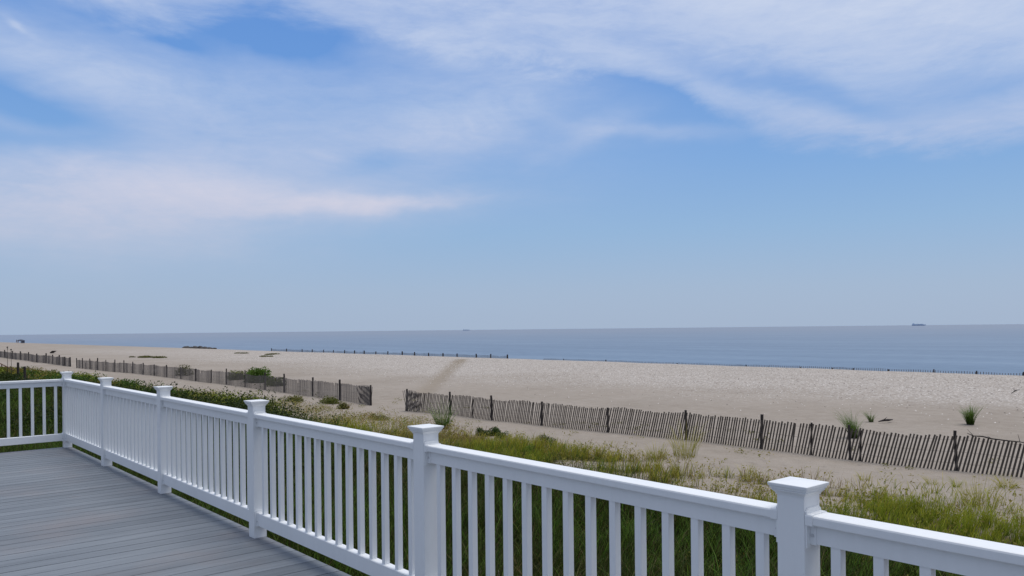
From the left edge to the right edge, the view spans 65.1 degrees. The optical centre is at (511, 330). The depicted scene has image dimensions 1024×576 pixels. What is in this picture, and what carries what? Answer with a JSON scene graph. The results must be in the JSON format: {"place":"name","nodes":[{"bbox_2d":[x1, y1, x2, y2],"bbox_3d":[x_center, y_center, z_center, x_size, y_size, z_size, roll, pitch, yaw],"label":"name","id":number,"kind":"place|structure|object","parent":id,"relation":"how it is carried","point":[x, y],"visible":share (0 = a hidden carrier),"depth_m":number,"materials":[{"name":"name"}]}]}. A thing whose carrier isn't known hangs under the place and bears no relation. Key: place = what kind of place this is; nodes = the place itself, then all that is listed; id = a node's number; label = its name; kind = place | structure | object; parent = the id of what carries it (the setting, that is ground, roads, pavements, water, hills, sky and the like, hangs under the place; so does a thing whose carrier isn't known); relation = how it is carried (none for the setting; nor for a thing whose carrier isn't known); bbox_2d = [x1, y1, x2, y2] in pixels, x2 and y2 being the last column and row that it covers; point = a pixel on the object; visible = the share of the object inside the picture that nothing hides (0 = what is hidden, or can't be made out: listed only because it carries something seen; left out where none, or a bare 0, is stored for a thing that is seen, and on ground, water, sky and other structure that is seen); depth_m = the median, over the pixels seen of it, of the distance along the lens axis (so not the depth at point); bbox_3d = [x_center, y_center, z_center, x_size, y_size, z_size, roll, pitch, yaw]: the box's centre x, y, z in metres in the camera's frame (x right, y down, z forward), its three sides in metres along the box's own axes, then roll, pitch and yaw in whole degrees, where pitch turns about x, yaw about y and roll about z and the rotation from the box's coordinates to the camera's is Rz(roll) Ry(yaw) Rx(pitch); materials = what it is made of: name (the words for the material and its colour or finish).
{"place":"outdoors","nodes":[
{"label":"outdoors","id":0,"kind":"place"},
{"bbox_2d":[0,342,1023,575],"bbox_3d":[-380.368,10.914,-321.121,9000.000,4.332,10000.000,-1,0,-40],"label":"sand ground","id":1,"kind":"structure","parent":0,"point":[819,403],"depth_m":50.39,"materials":[{"name":"beige sand"}]},
{"bbox_2d":[23,366,25,379],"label":"piling","id":2,"kind":"object","parent":1,"relation":"on","point":[24,371],"visible":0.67,"depth_m":73.65,"materials":[{"name":"brown wood"}]},
{"bbox_2d":[0,350,70,366],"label":"dune fence","id":3,"kind":"object","parent":1,"relation":"on","point":[59,359],"visible":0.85,"depth_m":132.83,"materials":[{"name":"brown wood"}]},
{"bbox_2d":[129,355,165,357],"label":"bush","id":4,"kind":"object","parent":1,"relation":"on","point":[148,356],"visible":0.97,"depth_m":147.56,"materials":[{"name":"green plant"}]},
{"bbox_2d":[0,447,350,575],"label":"deck","id":5,"kind":"structure","parent":1,"relation":"on","point":[70,511],"depth_m":5.57,"materials":[{"name":"grey wood"}]},
{"bbox_2d":[0,378,63,445],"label":"deck railing","id":6,"kind":"object","parent":5,"relation":"on","point":[31,385],"visible":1,"depth_m":9.51,"materials":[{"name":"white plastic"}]},
{"bbox_2d":[60,371,1023,575],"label":"deck railing","id":7,"kind":"object","parent":5,"relation":"on","point":[133,430],"visible":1,"depth_m":3.81,"materials":[{"name":"white plastic"}]},
{"bbox_2d":[177,364,193,375],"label":"bush","id":8,"kind":"object","parent":1,"relation":"on","point":[186,367],"visible":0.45,"depth_m":85.66,"materials":[{"name":"green plant"}]},
{"bbox_2d":[0,365,394,517],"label":"shrub thicket","id":9,"kind":"object","parent":1,"relation":"on","point":[232,400],"visible":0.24,"depth_m":41.80,"materials":[{"name":"green plant"}]},
{"bbox_2d":[76,358,372,405],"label":"dune fence","id":10,"kind":"object","parent":1,"relation":"on","point":[365,398],"visible":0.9,"depth_m":65.41,"materials":[{"name":"brown wood"}]},
{"bbox_2d":[229,369,249,379],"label":"bush","id":11,"kind":"object","parent":1,"relation":"on","point":[241,371],"visible":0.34,"depth_m":78.18,"materials":[{"name":"green plant"}]},
{"bbox_2d":[243,366,271,382],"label":"bush","id":12,"kind":"object","parent":1,"relation":"on","point":[254,372],"visible":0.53,"depth_m":73.05,"materials":[{"name":"green plant"}]},
{"bbox_2d":[267,376,286,386],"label":"bush","id":13,"kind":"object","parent":1,"relation":"on","point":[274,380],"visible":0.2,"depth_m":68.45,"materials":[{"name":"green plant"}]},
{"bbox_2d":[278,395,304,402],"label":"bush","id":14,"kind":"object","parent":1,"relation":"on","point":[298,398],"visible":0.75,"depth_m":52.50,"materials":[{"name":"green plant"}]},
{"bbox_2d":[319,396,338,404],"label":"bush","id":15,"kind":"object","parent":1,"relation":"on","point":[327,400],"visible":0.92,"depth_m":50.53,"materials":[{"name":"green plant"}]},
{"bbox_2d":[337,401,349,408],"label":"bush","id":16,"kind":"object","parent":1,"relation":"on","point":[343,405],"visible":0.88,"depth_m":47.41,"materials":[{"name":"green plant"}]},
{"bbox_2d":[271,348,507,358],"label":"dune fence","id":17,"kind":"object","parent":1,"relation":"on","point":[384,353],"visible":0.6,"depth_m":152.60,"materials":[{"name":"brown wood"}]},
{"bbox_2d":[424,400,459,428],"bbox_3d":[-3.184,3.879,37.598,2.175,1.495,2.362,-1,0,-5],"label":"grass tuft","id":18,"kind":"object","parent":1,"relation":"on","point":[442,421],"visible":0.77,"depth_m":37.43,"materials":[{"name":"green plant"}]},
{"bbox_2d":[475,426,500,435],"bbox_3d":[-1.036,4.391,34.940,1.150,0.472,1.358,-1,0,0],"label":"bush","id":19,"kind":"object","parent":1,"relation":"on","point":[494,430],"visible":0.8,"depth_m":34.64,"materials":[{"name":"green plant"}]},
{"bbox_2d":[494,431,508,438],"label":"bush","id":20,"kind":"object","parent":1,"relation":"on","point":[504,435],"visible":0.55,"depth_m":33.50,"materials":[{"name":"green plant"}]},
{"bbox_2d":[0,371,1023,575],"bbox_3d":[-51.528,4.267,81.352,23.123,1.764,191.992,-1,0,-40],"label":"dune grass","id":21,"kind":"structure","parent":1,"relation":"on","point":[745,539],"depth_m":17.95,"materials":[{"name":"green plant"}]},
{"bbox_2d":[523,443,535,455],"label":"bush","id":22,"kind":"object","parent":1,"relation":"on","point":[532,446],"visible":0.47,"depth_m":28.73,"materials":[{"name":"green plant"}]},
{"bbox_2d":[537,434,554,444],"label":"bush","id":23,"kind":"object","parent":1,"relation":"on","point":[542,437],"visible":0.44,"depth_m":31.46,"materials":[{"name":"green plant"}]},
{"bbox_2d":[131,353,1023,433],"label":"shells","id":24,"kind":"object","parent":1,"relation":"on","point":[675,380],"visible":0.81,"depth_m":72.06},
{"bbox_2d":[641,441,670,459],"bbox_3d":[4.963,4.117,27.627,1.219,0.678,1.331,-1,0,-11],"label":"grass tuft","id":25,"kind":"object","parent":1,"relation":"on","point":[655,453],"visible":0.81,"depth_m":27.61,"materials":[{"name":"green plant"}]},
{"bbox_2d":[662,421,707,458],"bbox_3d":[6.209,3.800,28.304,2.094,1.315,2.060,-1,0,-40],"label":"grass tuft","id":26,"kind":"object","parent":1,"relation":"on","point":[688,449],"visible":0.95,"depth_m":28.09,"materials":[{"name":"green plant"}]},
{"bbox_2d":[403,389,1023,476],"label":"dune fence","id":27,"kind":"object","parent":1,"relation":"on","point":[414,406],"visible":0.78,"depth_m":29.90,"materials":[{"name":"brown wood"}]},
{"bbox_2d":[544,358,1023,375],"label":"dune fence","id":28,"kind":"object","parent":1,"relation":"on","point":[961,372],"visible":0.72,"depth_m":84.95,"materials":[{"name":"brown wood"}]},
{"bbox_2d":[832,407,863,438],"bbox_3d":[13.720,3.732,32.718,1.765,1.341,1.965,-1,0,34],"label":"grass tuft","id":29,"kind":"object","parent":1,"relation":"on","point":[852,426],"visible":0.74,"depth_m":32.46,"materials":[{"name":"green plant"}]},
{"bbox_2d":[863,410,876,421],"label":"grass tuft","id":30,"kind":"object","parent":1,"relation":"on","point":[869,418],"visible":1,"depth_m":38.66,"materials":[{"name":"green plant"}]},
{"bbox_2d":[918,474,937,484],"bbox_3d":[12.026,4.312,23.171,0.636,0.303,0.740,-1,0,19],"label":"grass tuft","id":31,"kind":"object","parent":1,"relation":"on","point":[928,480],"visible":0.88,"depth_m":23.16,"materials":[{"name":"green plant"}]},
{"bbox_2d":[954,400,982,424],"bbox_3d":[20.946,3.800,36.929,1.444,1.173,1.698,-1,0,-2],"label":"grass tuft","id":32,"kind":"object","parent":1,"relation":"on","point":[969,420],"visible":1,"depth_m":36.95,"materials":[{"name":"green plant"}]},
{"bbox_2d":[949,472,1022,510],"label":"grass tuft","id":33,"kind":"object","parent":1,"relation":"on","point":[975,499],"visible":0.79,"depth_m":20.08,"materials":[{"name":"green plant"}]},
{"bbox_2d":[967,429,1023,442],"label":"driftwood","id":34,"kind":"object","parent":1,"relation":"on","point":[994,438],"visible":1,"depth_m":24.11,"materials":[{"name":"wood"}]},
{"bbox_2d":[992,474,1019,488],"bbox_3d":[13.841,4.238,22.524,1.133,0.390,1.120,-1,0,-40],"label":"grass tuft","id":35,"kind":"object","parent":1,"relation":"on","point":[1014,484],"visible":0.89,"depth_m":22.49,"materials":[{"name":"green plant"}]},
{"bbox_2d":[0,324,1023,375],"bbox_3d":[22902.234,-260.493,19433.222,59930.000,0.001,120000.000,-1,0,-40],"label":"sea","id":36,"kind":"structure","parent":0,"point":[997,349],"depth_m":343.65,"materials":[{"name":"liquid"}]},
{"bbox_2d":[0,0,1023,334],"label":"sky","id":37,"kind":"structure","parent":0,"point":[167,166],"materials":[{"name":"blue"}]}
]}

